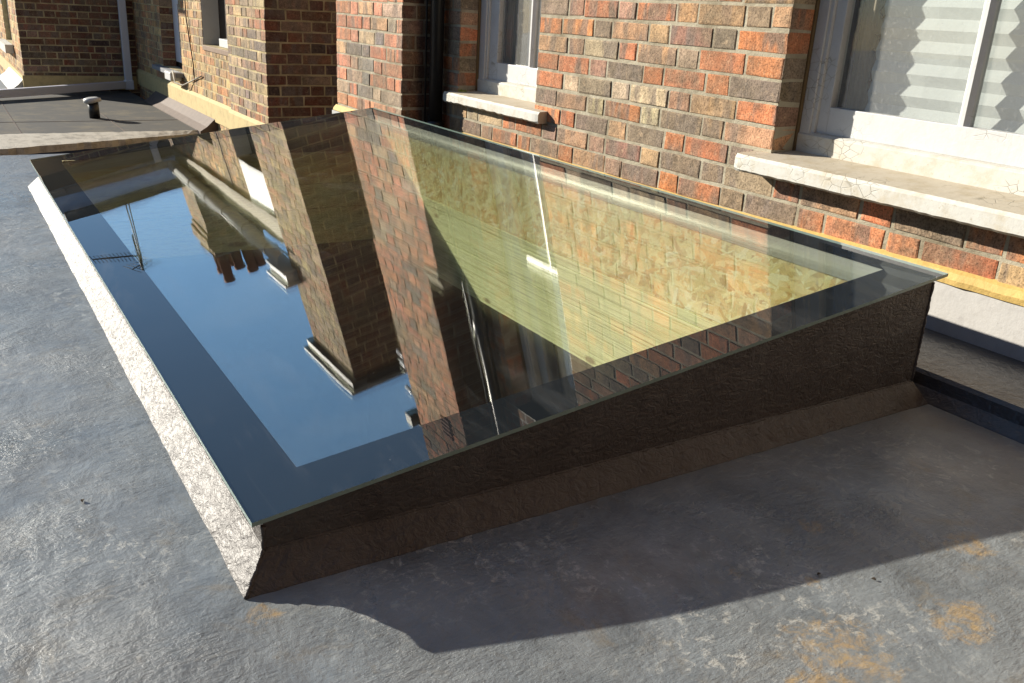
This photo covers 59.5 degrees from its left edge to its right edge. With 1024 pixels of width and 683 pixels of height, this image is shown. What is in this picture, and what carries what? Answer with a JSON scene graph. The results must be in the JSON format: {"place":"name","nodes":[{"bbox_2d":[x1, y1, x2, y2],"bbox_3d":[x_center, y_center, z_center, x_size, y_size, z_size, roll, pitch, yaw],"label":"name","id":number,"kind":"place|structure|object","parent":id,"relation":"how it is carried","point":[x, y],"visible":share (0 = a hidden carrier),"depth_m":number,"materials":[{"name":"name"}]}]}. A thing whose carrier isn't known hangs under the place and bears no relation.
{"place":"outdoors","nodes":[
{"label":"outdoors","id":0,"kind":"place"},
{"bbox_2d":[0,73,5,88],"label":"yard ground","id":1,"kind":"structure","parent":0,"point":[2,86],"depth_m":36.82,"materials":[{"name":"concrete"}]},
{"bbox_2d":[27,147,109,154],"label":"light well wall","id":2,"kind":"structure","parent":1,"relation":"on","point":[72,151],"depth_m":7.20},
{"bbox_2d":[0,91,198,134],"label":"felt roof","id":3,"kind":"structure","parent":2,"relation":"on","point":[29,114],"depth_m":8.68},
{"bbox_2d":[0,93,140,133],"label":"felt seams","id":4,"kind":"object","parent":3,"relation":"on","point":[70,121],"visible":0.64,"depth_m":8.30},
{"bbox_2d":[83,97,100,118],"bbox_3d":[-3.960,-2.208,8.476,0.159,0.202,0.160,-9,24,-30],"label":"roof vent","id":5,"kind":"object","parent":3,"relation":"on","point":[93,107],"visible":1,"depth_m":8.44,"materials":[{"name":"black metal"}]},
{"bbox_2d":[0,130,199,155],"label":"felt roof edge","id":6,"kind":"object","parent":2,"relation":"on","point":[21,144],"visible":0.83,"depth_m":7.33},
{"bbox_2d":[0,0,337,130],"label":"wing","id":7,"kind":"structure","parent":1,"relation":"on","point":[258,62],"depth_m":8.31,"materials":[{"name":"brown brick"}]},
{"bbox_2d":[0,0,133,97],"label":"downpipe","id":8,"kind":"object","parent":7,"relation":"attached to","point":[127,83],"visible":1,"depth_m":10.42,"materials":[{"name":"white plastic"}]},
{"bbox_2d":[152,0,183,77],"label":"window","id":9,"kind":"structure","parent":7,"relation":"in","point":[158,67],"depth_m":9.45,"materials":[{"name":"white plastic"}]},
{"bbox_2d":[164,70,181,80],"bbox_3d":[-3.400,-2.665,8.992,0.110,0.085,0.260,-9,24,-30],"label":"junction box","id":10,"kind":"object","parent":7,"relation":"attached to","point":[168,75],"visible":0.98,"depth_m":8.91,"materials":[{"name":"white paint"}]},
{"bbox_2d":[144,91,217,133],"bbox_3d":[-3.377,-2.291,9.045,0.158,0.250,2.520,-9,24,-30],"label":"felt upstand","id":11,"kind":"object","parent":7,"relation":"attached to","point":[200,122],"visible":0.65,"depth_m":8.75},
{"bbox_2d":[172,70,201,85],"bbox_3d":[-3.104,-2.510,8.596,0.065,0.153,0.830,-13,26,-37],"label":"loose cable","id":12,"kind":"object","parent":7,"relation":"attached to","point":[185,83],"visible":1,"depth_m":8.75,"materials":[{"name":"grey plastic"}]},
{"bbox_2d":[184,0,194,80],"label":"cable","id":13,"kind":"object","parent":7,"relation":"attached to","point":[189,39],"depth_m":8.46,"materials":[{"name":"black plastic"}]},
{"bbox_2d":[201,0,227,55],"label":"window","id":14,"kind":"structure","parent":7,"relation":"in","point":[210,15],"depth_m":8.07,"materials":[{"name":"white paint"}]},
{"bbox_2d":[332,0,1023,361],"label":"brick house","id":15,"kind":"structure","parent":1,"relation":"on","point":[738,106],"depth_m":3.04,"materials":[{"name":"brick"}]},
{"bbox_2d":[427,0,444,127],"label":"waste pipe","id":16,"kind":"object","parent":15,"relation":"attached to","point":[436,57],"visible":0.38,"depth_m":4.66,"materials":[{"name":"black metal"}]},
{"bbox_2d":[443,0,547,123],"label":"window","id":17,"kind":"structure","parent":15,"relation":"in","point":[509,90],"depth_m":4.46,"materials":[{"name":"white paint"}]},
{"bbox_2d":[505,0,540,67],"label":"net curtain","id":18,"kind":"object","parent":15,"relation":"hanging from","point":[520,34],"depth_m":4.54,"materials":[{"name":"white fabric"}]},
{"bbox_2d":[845,0,885,110],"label":"curtain","id":19,"kind":"object","parent":15,"relation":"hanging from","point":[871,23],"visible":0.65,"depth_m":2.87,"materials":[{"name":"beige fabric"}]},
{"bbox_2d":[734,0,1023,238],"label":"window","id":20,"kind":"structure","parent":15,"relation":"in","point":[964,173],"depth_m":2.61,"materials":[{"name":"white paint"}]},
{"bbox_2d":[864,0,1023,133],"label":"pleated blind","id":21,"kind":"object","parent":15,"relation":"attached to","point":[924,56],"visible":0.92,"depth_m":2.62,"materials":[{"name":"fabric"}]},
{"bbox_2d":[137,204,592,466],"bbox_3d":[-0.915,1.067,3.505,2.900,2.770,4.800,-9,24,-30],"label":"room below","id":22,"kind":"object","parent":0,"point":[318,351],"visible":0.1,"depth_m":5.51,"materials":[{"name":"glass"}]},
{"bbox_2d":[0,153,1023,682],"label":"roof deck","id":23,"kind":"structure","parent":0,"point":[120,573],"depth_m":1.47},
{"bbox_2d":[28,107,948,598],"bbox_3d":[-0.579,-0.264,3.124,1.689,0.674,3.417,-9,24,-30],"label":"rooflight","id":24,"kind":"object","parent":23,"relation":"attached to","point":[812,335],"visible":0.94,"depth_m":2.23,"materials":[{"name":"clear glass"}]},
{"bbox_2d":[913,328,1023,443],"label":"roof ledge","id":25,"kind":"object","parent":23,"relation":"on","point":[978,385],"depth_m":2.19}
]}

